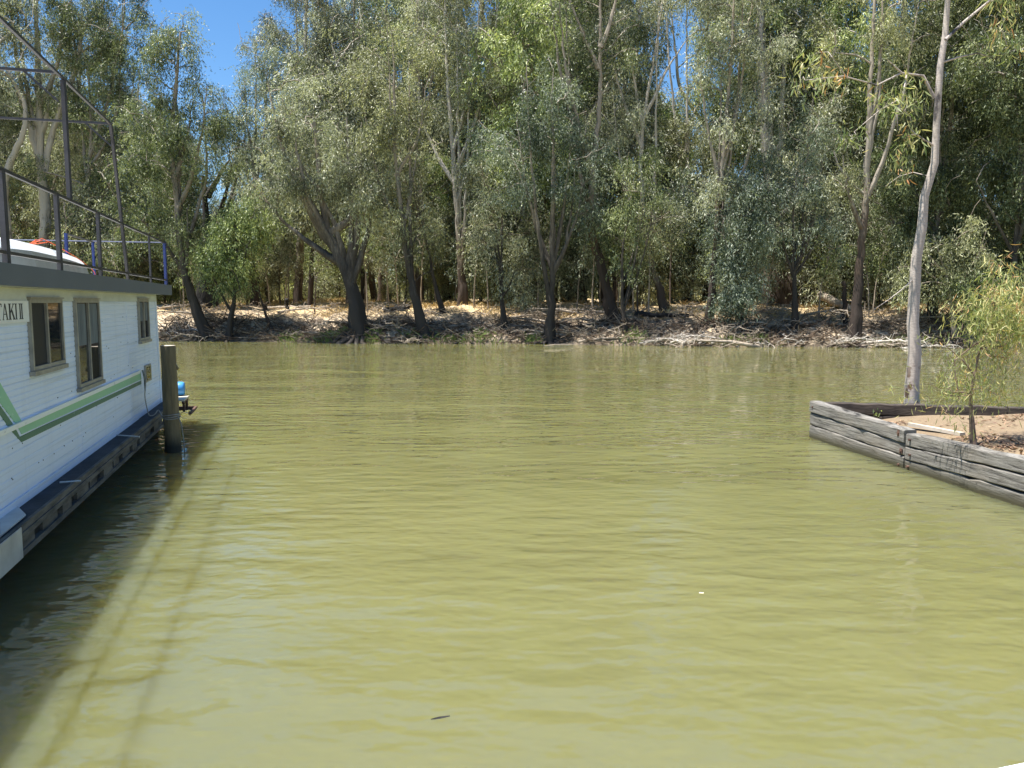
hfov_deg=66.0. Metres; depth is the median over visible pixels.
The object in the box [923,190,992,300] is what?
understorey gum tree
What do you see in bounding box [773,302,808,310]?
dead branch
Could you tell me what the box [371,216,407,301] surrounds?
background sapling
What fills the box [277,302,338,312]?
dead branch
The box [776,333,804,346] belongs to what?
dead branch
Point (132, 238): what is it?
background sapling
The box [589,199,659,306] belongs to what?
background sapling
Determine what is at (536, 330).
dead branch
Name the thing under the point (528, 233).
background sapling
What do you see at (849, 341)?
dead branch
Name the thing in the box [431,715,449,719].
floating leaf
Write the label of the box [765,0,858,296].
gum tree
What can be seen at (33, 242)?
orange rope
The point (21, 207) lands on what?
giant gum tree
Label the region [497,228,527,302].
background sapling
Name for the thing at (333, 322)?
dead branch
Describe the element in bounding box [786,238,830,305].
background sapling
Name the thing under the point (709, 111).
giant gum tree
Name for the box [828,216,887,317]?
background sapling
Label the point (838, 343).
dead branch
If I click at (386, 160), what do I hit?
background gum tree
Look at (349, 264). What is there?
gum tree
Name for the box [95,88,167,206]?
background gum tree
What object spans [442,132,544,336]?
gum tree
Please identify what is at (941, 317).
dead branch
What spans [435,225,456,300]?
background sapling
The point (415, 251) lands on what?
background sapling
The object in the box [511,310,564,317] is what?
dead branch
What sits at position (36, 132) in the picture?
giant gum tree
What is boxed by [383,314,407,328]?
dead branch
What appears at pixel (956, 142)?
background gum tree
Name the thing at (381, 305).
dead branch
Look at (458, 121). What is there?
gum tree
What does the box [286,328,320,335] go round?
dead branch
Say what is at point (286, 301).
tree stump
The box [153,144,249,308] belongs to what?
burnt tree
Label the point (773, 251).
background sapling
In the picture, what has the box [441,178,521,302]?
understorey gum tree
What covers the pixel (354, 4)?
gum tree
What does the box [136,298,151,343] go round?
window
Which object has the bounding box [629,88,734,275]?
background gum tree
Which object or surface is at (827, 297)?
fallen log
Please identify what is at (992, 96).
gum tree
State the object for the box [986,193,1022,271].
understorey gum tree
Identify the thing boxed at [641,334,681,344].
dead branch
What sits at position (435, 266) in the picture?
background sapling
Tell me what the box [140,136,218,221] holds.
background gum tree
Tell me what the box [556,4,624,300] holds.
giant gum tree
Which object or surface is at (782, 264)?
background sapling
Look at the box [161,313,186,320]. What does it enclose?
dead branch
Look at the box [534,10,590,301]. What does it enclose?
gum tree
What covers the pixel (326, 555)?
river water
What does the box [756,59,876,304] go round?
background gum tree
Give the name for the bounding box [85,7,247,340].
gum tree
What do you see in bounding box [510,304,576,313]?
dead branch
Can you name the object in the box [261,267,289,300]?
understorey gum tree
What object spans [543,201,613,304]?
understorey gum tree
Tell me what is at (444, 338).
green grass
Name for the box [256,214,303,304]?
understorey gum tree
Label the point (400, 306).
dead branch
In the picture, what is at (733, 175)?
background gum tree
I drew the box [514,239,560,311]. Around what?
background sapling
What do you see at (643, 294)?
understorey gum tree
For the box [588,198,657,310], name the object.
background sapling
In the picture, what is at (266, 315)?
sapling
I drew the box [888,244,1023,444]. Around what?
weeping sapling
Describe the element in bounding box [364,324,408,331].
dead branch
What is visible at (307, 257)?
background sapling
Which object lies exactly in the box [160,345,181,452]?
mooring pile
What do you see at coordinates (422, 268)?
background sapling
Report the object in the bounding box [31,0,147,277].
giant gum tree
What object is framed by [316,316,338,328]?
dead branch
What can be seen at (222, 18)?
sky
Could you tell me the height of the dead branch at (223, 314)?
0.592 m
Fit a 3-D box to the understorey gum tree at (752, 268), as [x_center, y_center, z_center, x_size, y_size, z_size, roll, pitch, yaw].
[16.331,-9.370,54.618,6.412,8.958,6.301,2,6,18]
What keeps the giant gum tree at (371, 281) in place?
on the ground at (459, 308)
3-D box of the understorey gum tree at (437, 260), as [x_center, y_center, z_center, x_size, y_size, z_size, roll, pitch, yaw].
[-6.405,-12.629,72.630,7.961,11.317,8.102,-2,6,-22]
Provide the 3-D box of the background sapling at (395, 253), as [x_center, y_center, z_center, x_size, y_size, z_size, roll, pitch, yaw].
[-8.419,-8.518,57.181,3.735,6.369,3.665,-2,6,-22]
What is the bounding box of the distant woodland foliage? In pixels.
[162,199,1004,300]
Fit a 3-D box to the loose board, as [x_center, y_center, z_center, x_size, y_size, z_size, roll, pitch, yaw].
[6.577,0.698,12.244,0.100,0.050,1.021,-2,6,-16]
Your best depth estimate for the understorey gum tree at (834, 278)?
51.74 m
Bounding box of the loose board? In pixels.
[908,423,964,435]
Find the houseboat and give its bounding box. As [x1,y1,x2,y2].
[0,15,196,578]
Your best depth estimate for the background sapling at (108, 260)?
55.43 m
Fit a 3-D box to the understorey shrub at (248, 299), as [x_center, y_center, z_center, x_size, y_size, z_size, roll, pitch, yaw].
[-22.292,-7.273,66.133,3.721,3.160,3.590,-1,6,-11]
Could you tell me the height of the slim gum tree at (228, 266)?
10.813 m
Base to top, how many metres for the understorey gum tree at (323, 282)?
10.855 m
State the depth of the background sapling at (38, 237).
60.41 m
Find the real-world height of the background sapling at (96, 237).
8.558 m
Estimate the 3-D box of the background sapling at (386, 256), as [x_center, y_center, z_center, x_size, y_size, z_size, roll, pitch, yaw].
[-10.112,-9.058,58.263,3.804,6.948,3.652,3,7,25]
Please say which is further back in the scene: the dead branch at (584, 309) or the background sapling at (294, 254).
the background sapling at (294, 254)
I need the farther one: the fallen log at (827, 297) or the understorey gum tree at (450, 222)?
the understorey gum tree at (450, 222)
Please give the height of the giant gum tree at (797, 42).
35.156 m
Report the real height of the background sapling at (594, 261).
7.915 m
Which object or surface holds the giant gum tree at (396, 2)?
on the ground at (459, 308)
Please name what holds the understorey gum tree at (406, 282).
on the ground at (459, 308)
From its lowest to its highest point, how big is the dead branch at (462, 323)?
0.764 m
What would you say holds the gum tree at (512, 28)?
on the ground at (459, 308)
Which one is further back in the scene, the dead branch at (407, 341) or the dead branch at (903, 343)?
the dead branch at (407, 341)
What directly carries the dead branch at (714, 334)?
on the dead branch
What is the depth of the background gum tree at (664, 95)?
84.03 m
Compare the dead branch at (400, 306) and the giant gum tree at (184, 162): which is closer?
the dead branch at (400, 306)
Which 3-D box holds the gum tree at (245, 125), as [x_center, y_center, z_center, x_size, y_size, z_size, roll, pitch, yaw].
[-19.949,-16.412,60.339,8.482,21.488,5.666,0,6,0]
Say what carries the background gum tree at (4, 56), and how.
on the ground at (459, 308)
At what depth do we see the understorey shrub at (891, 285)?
58.77 m
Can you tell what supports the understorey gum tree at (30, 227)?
on the ground at (459, 308)
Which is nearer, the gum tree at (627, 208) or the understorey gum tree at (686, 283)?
the gum tree at (627, 208)
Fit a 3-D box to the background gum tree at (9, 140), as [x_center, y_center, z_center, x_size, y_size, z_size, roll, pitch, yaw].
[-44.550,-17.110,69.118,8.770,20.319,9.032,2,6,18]
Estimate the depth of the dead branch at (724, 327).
46.01 m
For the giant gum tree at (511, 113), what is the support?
on the ground at (459, 308)
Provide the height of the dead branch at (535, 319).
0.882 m
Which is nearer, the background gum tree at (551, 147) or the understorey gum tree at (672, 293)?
the background gum tree at (551, 147)
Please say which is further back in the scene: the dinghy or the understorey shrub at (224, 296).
the understorey shrub at (224, 296)
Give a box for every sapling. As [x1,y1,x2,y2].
[10,195,30,242]
[28,209,97,262]
[49,198,109,258]
[65,198,121,276]
[75,226,126,278]
[86,198,146,275]
[101,197,161,279]
[153,224,197,307]
[158,216,194,302]
[170,236,207,291]
[184,198,242,300]
[222,210,273,330]
[248,228,282,305]
[273,209,317,303]
[275,233,316,305]
[291,229,321,280]
[302,229,338,311]
[324,194,392,311]
[359,218,393,307]
[360,230,386,300]
[365,217,398,305]
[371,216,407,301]
[374,227,421,305]
[390,204,453,303]
[390,220,434,278]
[415,236,449,300]
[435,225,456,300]
[447,213,514,307]
[456,201,516,308]
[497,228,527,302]
[506,201,558,314]
[511,189,575,306]
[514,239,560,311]
[519,244,559,306]
[563,209,616,308]
[566,195,623,315]
[568,212,618,304]
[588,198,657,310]
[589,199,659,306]
[603,176,676,310]
[621,193,688,318]
[643,190,695,304]
[697,224,743,280]
[754,206,810,304]
[761,217,803,311]
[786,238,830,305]
[804,227,854,318]
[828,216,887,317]
[858,225,904,311]
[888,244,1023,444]
[978,205,1010,310]
[978,211,1023,255]
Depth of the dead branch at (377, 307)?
53.23 m
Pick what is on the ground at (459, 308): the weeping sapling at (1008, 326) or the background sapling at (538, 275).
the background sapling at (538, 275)
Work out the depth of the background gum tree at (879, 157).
64.18 m
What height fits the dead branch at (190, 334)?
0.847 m
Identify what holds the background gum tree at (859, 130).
on the ground at (459, 308)
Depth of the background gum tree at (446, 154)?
63.26 m
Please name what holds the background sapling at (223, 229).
on the ground at (459, 308)
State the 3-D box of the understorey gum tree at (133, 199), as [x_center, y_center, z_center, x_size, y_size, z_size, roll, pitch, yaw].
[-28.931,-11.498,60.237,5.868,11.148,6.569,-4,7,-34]
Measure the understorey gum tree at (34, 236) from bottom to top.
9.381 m
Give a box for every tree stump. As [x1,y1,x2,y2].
[285,298,289,308]
[841,281,848,323]
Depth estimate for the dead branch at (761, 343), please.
45.51 m
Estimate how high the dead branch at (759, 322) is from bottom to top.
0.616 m
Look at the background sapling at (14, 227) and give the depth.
65.13 m
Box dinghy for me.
[0,237,88,273]
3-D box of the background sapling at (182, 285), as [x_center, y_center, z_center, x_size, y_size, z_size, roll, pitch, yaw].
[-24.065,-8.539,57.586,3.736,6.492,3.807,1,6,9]
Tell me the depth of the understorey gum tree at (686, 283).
57.05 m
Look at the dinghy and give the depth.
10.53 m
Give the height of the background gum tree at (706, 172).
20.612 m
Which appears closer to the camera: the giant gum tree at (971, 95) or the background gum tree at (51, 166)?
the giant gum tree at (971, 95)
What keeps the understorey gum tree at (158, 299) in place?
on the ground at (459, 308)
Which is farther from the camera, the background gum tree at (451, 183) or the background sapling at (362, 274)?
the background gum tree at (451, 183)
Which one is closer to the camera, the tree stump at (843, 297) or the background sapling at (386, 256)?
the tree stump at (843, 297)
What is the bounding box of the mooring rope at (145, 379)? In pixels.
[142,370,184,451]
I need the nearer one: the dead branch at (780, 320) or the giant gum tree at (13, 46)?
the dead branch at (780, 320)
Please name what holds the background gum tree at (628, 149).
on the ground at (459, 308)
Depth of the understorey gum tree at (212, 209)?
59.94 m
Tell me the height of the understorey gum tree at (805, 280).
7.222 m
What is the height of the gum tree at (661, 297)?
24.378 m
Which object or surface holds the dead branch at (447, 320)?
on the dead branch
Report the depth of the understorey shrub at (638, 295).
68.77 m
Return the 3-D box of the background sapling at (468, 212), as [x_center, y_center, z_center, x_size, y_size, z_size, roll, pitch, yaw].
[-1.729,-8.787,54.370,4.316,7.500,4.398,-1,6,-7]
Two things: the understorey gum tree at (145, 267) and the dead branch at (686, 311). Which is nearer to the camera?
the dead branch at (686, 311)
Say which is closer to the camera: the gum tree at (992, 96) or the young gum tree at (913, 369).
the young gum tree at (913, 369)
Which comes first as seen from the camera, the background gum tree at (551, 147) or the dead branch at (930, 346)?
the dead branch at (930, 346)
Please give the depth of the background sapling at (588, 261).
54.48 m
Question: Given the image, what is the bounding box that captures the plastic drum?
[178,382,184,395]
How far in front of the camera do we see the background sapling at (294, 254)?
64.31 m
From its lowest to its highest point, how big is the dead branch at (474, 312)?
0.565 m
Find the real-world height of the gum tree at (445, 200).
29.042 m
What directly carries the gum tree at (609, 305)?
on the ground at (459, 308)
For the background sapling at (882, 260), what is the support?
on the ground at (459, 308)
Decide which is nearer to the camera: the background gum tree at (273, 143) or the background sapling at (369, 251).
the background sapling at (369, 251)
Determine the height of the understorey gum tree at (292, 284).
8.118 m
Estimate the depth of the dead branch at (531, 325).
50.66 m
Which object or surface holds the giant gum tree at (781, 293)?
on the ground at (459, 308)
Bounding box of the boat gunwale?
[1001,763,1023,767]
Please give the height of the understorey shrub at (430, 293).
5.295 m
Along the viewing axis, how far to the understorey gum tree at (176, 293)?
66.43 m
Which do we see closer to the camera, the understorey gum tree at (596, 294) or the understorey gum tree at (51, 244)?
the understorey gum tree at (51, 244)
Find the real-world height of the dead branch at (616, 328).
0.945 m
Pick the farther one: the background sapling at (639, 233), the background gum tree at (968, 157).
the background gum tree at (968, 157)
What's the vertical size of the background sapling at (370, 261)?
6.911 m
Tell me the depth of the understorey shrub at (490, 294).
64.45 m
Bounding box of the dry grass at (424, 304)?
[157,296,967,321]
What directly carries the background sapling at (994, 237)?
on the ground at (459, 308)
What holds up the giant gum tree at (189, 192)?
on the ground at (459, 308)
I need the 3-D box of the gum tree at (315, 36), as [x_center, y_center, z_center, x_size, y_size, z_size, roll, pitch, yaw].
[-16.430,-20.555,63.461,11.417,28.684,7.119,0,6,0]
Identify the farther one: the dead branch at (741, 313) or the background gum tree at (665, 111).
the background gum tree at (665, 111)
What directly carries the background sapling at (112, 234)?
on the ground at (459, 308)
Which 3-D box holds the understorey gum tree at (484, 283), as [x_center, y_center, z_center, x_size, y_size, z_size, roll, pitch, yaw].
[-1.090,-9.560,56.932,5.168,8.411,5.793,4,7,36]
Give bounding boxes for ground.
[157,299,1021,348]
[882,414,1023,454]
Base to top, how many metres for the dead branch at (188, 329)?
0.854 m
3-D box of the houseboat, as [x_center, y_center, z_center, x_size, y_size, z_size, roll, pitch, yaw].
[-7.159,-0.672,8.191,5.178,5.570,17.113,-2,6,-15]
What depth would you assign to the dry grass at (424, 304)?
56.07 m
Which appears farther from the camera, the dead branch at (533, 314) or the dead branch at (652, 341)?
the dead branch at (533, 314)
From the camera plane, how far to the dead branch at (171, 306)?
58.15 m
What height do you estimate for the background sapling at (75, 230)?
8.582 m
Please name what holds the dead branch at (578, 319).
on the ground at (459, 308)
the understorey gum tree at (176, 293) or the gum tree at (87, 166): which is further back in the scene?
the understorey gum tree at (176, 293)
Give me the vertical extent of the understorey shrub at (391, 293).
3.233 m
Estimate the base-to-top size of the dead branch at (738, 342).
1.067 m
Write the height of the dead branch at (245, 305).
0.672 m
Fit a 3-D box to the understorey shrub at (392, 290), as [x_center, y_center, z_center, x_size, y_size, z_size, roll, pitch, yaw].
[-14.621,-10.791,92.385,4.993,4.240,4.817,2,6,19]
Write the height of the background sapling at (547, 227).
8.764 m
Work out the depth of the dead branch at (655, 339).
47.07 m
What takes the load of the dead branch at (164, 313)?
on the ground at (459, 308)
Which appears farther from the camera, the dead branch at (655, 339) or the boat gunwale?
the dead branch at (655, 339)
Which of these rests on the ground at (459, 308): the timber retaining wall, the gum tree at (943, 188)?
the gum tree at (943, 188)
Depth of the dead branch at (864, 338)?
44.55 m
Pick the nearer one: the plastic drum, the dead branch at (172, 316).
the plastic drum
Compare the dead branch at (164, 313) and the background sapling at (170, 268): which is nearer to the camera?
the dead branch at (164, 313)
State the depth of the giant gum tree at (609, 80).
58.52 m
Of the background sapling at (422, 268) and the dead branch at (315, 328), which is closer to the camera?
the dead branch at (315, 328)
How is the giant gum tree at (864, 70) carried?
on the ground at (459, 308)
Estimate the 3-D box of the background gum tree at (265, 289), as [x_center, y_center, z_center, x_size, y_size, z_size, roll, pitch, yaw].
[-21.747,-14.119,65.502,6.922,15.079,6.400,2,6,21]
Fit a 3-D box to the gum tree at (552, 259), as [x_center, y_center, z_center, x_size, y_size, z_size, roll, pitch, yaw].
[1.874,-11.006,48.859,10.093,17.992,6.264,0,6,0]
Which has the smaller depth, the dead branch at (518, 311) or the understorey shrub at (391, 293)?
the dead branch at (518, 311)
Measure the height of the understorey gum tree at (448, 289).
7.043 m
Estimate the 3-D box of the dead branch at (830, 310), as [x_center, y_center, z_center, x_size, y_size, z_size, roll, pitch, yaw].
[19.239,-4.458,47.954,2.869,1.048,4.427,-3,7,-25]
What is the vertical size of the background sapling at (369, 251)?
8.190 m
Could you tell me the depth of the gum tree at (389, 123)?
48.94 m
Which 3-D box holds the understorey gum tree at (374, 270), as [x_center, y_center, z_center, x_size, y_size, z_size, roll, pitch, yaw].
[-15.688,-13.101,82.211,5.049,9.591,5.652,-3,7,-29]
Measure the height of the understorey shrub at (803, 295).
5.779 m
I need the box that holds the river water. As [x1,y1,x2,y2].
[0,341,1023,767]
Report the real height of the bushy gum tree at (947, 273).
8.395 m
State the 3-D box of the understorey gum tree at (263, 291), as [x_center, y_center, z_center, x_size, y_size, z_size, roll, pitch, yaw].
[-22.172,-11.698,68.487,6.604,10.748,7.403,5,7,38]
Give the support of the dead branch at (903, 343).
on the ground at (459, 308)
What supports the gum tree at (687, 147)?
on the ground at (459, 308)
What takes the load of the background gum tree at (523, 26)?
on the ground at (459, 308)
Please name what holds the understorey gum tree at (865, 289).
on the ground at (459, 308)
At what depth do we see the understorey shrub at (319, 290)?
71.10 m
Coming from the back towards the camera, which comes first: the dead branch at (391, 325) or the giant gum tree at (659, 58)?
the giant gum tree at (659, 58)
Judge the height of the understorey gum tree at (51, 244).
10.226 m
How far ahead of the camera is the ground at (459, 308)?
50.66 m
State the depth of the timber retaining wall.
12.26 m
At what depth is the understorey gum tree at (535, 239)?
54.37 m
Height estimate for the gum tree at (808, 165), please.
14.458 m
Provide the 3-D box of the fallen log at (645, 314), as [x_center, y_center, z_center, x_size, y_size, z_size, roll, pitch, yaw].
[9.491,-4.429,50.013,3.426,0.413,0.348,2,6,16]
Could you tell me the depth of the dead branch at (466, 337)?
48.97 m
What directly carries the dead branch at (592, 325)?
on the ground at (459, 308)
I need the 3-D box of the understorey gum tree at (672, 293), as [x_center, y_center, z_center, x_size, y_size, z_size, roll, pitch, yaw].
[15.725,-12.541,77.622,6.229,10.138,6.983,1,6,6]
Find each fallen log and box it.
[267,305,312,308]
[383,304,409,311]
[634,311,688,316]
[766,320,816,329]
[817,291,850,310]
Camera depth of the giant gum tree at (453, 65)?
62.15 m
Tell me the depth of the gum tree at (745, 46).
46.64 m
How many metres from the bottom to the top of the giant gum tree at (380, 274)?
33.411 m
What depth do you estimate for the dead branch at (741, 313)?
47.27 m
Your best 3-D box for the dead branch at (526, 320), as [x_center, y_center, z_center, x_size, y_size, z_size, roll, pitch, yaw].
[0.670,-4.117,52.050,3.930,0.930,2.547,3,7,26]
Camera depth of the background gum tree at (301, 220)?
58.54 m
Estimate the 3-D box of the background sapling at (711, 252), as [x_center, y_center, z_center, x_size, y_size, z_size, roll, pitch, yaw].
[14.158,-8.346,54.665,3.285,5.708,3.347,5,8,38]
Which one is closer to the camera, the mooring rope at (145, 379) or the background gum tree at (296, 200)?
the mooring rope at (145, 379)
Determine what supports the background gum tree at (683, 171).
on the ground at (459, 308)
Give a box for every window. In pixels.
[26,297,68,376]
[72,298,105,392]
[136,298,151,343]
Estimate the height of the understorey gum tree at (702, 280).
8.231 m
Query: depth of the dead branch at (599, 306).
54.15 m
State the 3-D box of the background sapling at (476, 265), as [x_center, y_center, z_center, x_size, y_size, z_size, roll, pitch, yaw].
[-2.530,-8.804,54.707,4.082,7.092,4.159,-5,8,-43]
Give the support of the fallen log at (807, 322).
on the ground at (459, 308)
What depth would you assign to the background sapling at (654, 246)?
49.44 m
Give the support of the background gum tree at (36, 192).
on the ground at (459, 308)
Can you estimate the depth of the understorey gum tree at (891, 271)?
59.81 m
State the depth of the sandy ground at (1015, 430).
12.57 m
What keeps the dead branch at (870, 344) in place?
on the ground at (459, 308)
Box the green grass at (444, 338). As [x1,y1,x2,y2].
[275,326,957,346]
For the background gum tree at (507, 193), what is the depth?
77.16 m
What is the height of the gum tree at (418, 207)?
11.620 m
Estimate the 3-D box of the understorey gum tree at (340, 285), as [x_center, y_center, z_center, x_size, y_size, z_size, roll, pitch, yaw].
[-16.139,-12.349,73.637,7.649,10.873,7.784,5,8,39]
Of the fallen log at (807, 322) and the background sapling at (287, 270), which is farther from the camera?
the background sapling at (287, 270)
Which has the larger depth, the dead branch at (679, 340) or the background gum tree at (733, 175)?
the background gum tree at (733, 175)
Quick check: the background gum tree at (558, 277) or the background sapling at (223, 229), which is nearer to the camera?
the background sapling at (223, 229)
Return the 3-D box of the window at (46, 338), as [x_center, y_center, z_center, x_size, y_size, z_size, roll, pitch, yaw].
[-5.165,-0.551,8.775,0.065,0.829,1.243,-2,6,-15]
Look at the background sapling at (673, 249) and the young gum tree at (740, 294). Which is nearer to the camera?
the young gum tree at (740, 294)
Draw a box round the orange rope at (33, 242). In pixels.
[30,238,94,272]
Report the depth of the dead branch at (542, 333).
49.67 m
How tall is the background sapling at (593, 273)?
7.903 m
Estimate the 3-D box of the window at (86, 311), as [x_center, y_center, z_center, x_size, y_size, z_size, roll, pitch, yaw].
[-5.632,-0.549,10.505,0.065,1.191,1.291,-2,6,-15]
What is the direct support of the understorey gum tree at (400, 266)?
on the ground at (459, 308)
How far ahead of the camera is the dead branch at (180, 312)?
54.77 m
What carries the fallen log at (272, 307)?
on the ground at (459, 308)
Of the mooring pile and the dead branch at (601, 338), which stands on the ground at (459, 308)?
the dead branch at (601, 338)
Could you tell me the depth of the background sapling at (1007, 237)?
50.67 m
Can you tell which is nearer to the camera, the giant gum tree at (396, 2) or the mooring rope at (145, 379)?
the mooring rope at (145, 379)
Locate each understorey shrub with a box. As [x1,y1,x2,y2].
[186,270,242,304]
[231,283,267,304]
[281,255,345,300]
[372,279,402,301]
[376,282,402,300]
[424,285,441,299]
[469,272,513,300]
[631,284,654,300]
[756,263,840,306]
[866,272,937,300]
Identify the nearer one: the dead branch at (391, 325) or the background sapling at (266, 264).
the dead branch at (391, 325)
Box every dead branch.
[157,301,189,310]
[157,308,184,316]
[157,308,190,315]
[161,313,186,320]
[165,324,225,332]
[170,330,207,341]
[204,310,242,316]
[221,301,267,308]
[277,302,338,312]
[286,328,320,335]
[303,320,323,330]
[307,316,345,326]
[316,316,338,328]
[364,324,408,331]
[366,301,390,312]
[369,301,392,308]
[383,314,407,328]
[384,299,412,310]
[394,336,426,342]
[428,316,465,326]
[446,320,509,326]
[456,308,490,314]
[457,332,479,342]
[483,313,544,322]
[494,323,562,337]
[496,304,546,316]
[498,316,542,327]
[508,322,542,329]
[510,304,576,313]
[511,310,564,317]
[519,325,573,337]
[555,315,593,322]
[556,302,604,315]
[573,299,632,311]
[578,333,645,343]
[582,317,604,330]
[608,323,632,336]
[639,335,685,344]
[640,334,674,343]
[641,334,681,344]
[658,331,760,347]
[670,335,701,346]
[672,330,719,339]
[677,302,702,317]
[693,328,737,339]
[710,323,746,330]
[720,309,759,317]
[722,319,780,326]
[725,322,769,333]
[730,320,763,334]
[736,340,777,346]
[760,304,803,312]
[762,314,796,324]
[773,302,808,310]
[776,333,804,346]
[803,304,868,319]
[814,337,857,347]
[829,336,866,344]
[830,332,882,345]
[853,338,904,348]
[863,332,932,346]
[874,338,934,347]
[896,312,958,321]
[902,338,962,347]
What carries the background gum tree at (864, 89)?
on the ground at (459, 308)
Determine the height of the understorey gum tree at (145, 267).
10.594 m
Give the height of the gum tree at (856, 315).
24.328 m
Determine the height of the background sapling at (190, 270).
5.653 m
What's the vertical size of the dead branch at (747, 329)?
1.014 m
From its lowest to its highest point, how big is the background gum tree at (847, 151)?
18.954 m
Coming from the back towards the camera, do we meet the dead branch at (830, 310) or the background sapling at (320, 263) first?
the background sapling at (320, 263)
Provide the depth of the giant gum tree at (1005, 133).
66.84 m
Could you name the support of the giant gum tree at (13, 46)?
on the ground at (459, 308)
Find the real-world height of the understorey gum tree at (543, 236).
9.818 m
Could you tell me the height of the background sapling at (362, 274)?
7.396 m
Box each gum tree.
[0,0,64,238]
[0,0,145,248]
[0,0,171,273]
[0,41,42,222]
[0,71,54,240]
[4,94,59,238]
[5,89,105,244]
[9,83,122,223]
[16,208,39,244]
[20,200,75,252]
[28,188,117,277]
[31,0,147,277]
[40,177,148,281]
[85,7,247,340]
[94,160,172,282]
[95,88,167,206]
[112,198,162,282]
[125,97,203,230]
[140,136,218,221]
[144,108,202,301]
[145,241,179,304]
[148,208,197,302]
[149,203,191,302]
[176,185,293,341]
[185,196,240,304]
[191,25,300,307]
[213,124,283,303]
[219,235,278,304]
[226,61,410,343]
[233,0,366,303]
[234,197,293,303]
[248,82,343,231]
[255,13,397,304]
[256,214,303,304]
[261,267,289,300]
[272,98,359,297]
[273,234,326,299]
[279,0,402,300]
[287,262,336,299]
[293,205,370,301]
[305,46,417,298]
[306,0,412,303]
[333,0,469,343]
[337,0,446,300]
[340,0,479,299]
[346,228,379,291]
[366,0,474,301]
[379,202,437,299]
[381,140,452,313]
[382,220,443,303]
[385,0,526,305]
[404,76,511,300]
[414,0,538,301]
[416,135,498,298]
[424,189,473,300]
[425,245,467,302]
[434,187,484,290]
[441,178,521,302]
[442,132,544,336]
[446,0,602,305]
[455,201,526,304]
[461,0,579,304]
[462,51,623,343]
[483,117,549,225]
[484,0,612,301]
[495,209,567,310]
[502,0,645,302]
[503,130,605,301]
[506,13,607,298]
[511,204,559,300]
[520,0,661,328]
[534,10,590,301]
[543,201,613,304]
[550,0,679,299]
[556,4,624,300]
[566,0,730,312]
[582,89,685,301]
[583,239,620,301]
[596,137,678,333]
[600,63,705,303]
[614,78,683,300]
[618,206,683,306]
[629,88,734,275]
[645,152,702,298]
[646,157,726,303]
[654,283,681,299]
[661,2,721,301]
[670,0,813,300]
[673,0,804,342]
[681,120,746,299]
[682,220,724,297]
[690,163,797,331]
[692,0,874,307]
[699,117,761,226]
[699,194,791,304]
[704,0,879,275]
[714,91,852,338]
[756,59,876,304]
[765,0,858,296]
[778,165,884,307]
[780,0,1023,403]
[784,63,883,262]
[785,234,818,304]
[795,45,887,303]
[797,0,964,347]
[813,0,951,302]
[817,195,903,308]
[823,17,945,296]
[844,150,951,307]
[845,0,1023,322]
[850,62,931,300]
[874,38,1002,299]
[874,215,937,300]
[876,111,995,214]
[877,199,1005,347]
[914,1,1023,298]
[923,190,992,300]
[924,0,1023,334]
[957,6,1023,223]
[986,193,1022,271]
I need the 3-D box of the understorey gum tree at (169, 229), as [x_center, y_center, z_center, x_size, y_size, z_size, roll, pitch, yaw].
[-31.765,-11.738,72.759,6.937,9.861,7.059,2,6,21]
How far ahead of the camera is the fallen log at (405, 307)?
53.60 m
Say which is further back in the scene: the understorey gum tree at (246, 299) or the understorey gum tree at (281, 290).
the understorey gum tree at (281, 290)
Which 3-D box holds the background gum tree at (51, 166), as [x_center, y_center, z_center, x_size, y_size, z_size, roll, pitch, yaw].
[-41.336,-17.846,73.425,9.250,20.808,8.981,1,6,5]
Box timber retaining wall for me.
[809,401,1023,507]
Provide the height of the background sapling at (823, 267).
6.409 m
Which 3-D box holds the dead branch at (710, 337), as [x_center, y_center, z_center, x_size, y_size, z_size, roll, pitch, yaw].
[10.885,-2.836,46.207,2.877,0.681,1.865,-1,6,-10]
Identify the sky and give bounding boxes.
[0,0,1020,299]
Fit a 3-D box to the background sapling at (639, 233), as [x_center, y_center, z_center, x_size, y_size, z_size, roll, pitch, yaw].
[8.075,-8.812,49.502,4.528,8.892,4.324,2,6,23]
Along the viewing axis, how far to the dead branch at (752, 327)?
46.88 m
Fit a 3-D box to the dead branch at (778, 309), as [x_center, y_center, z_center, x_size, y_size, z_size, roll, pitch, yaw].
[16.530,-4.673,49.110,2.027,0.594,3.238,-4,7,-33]
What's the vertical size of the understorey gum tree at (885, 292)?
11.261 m

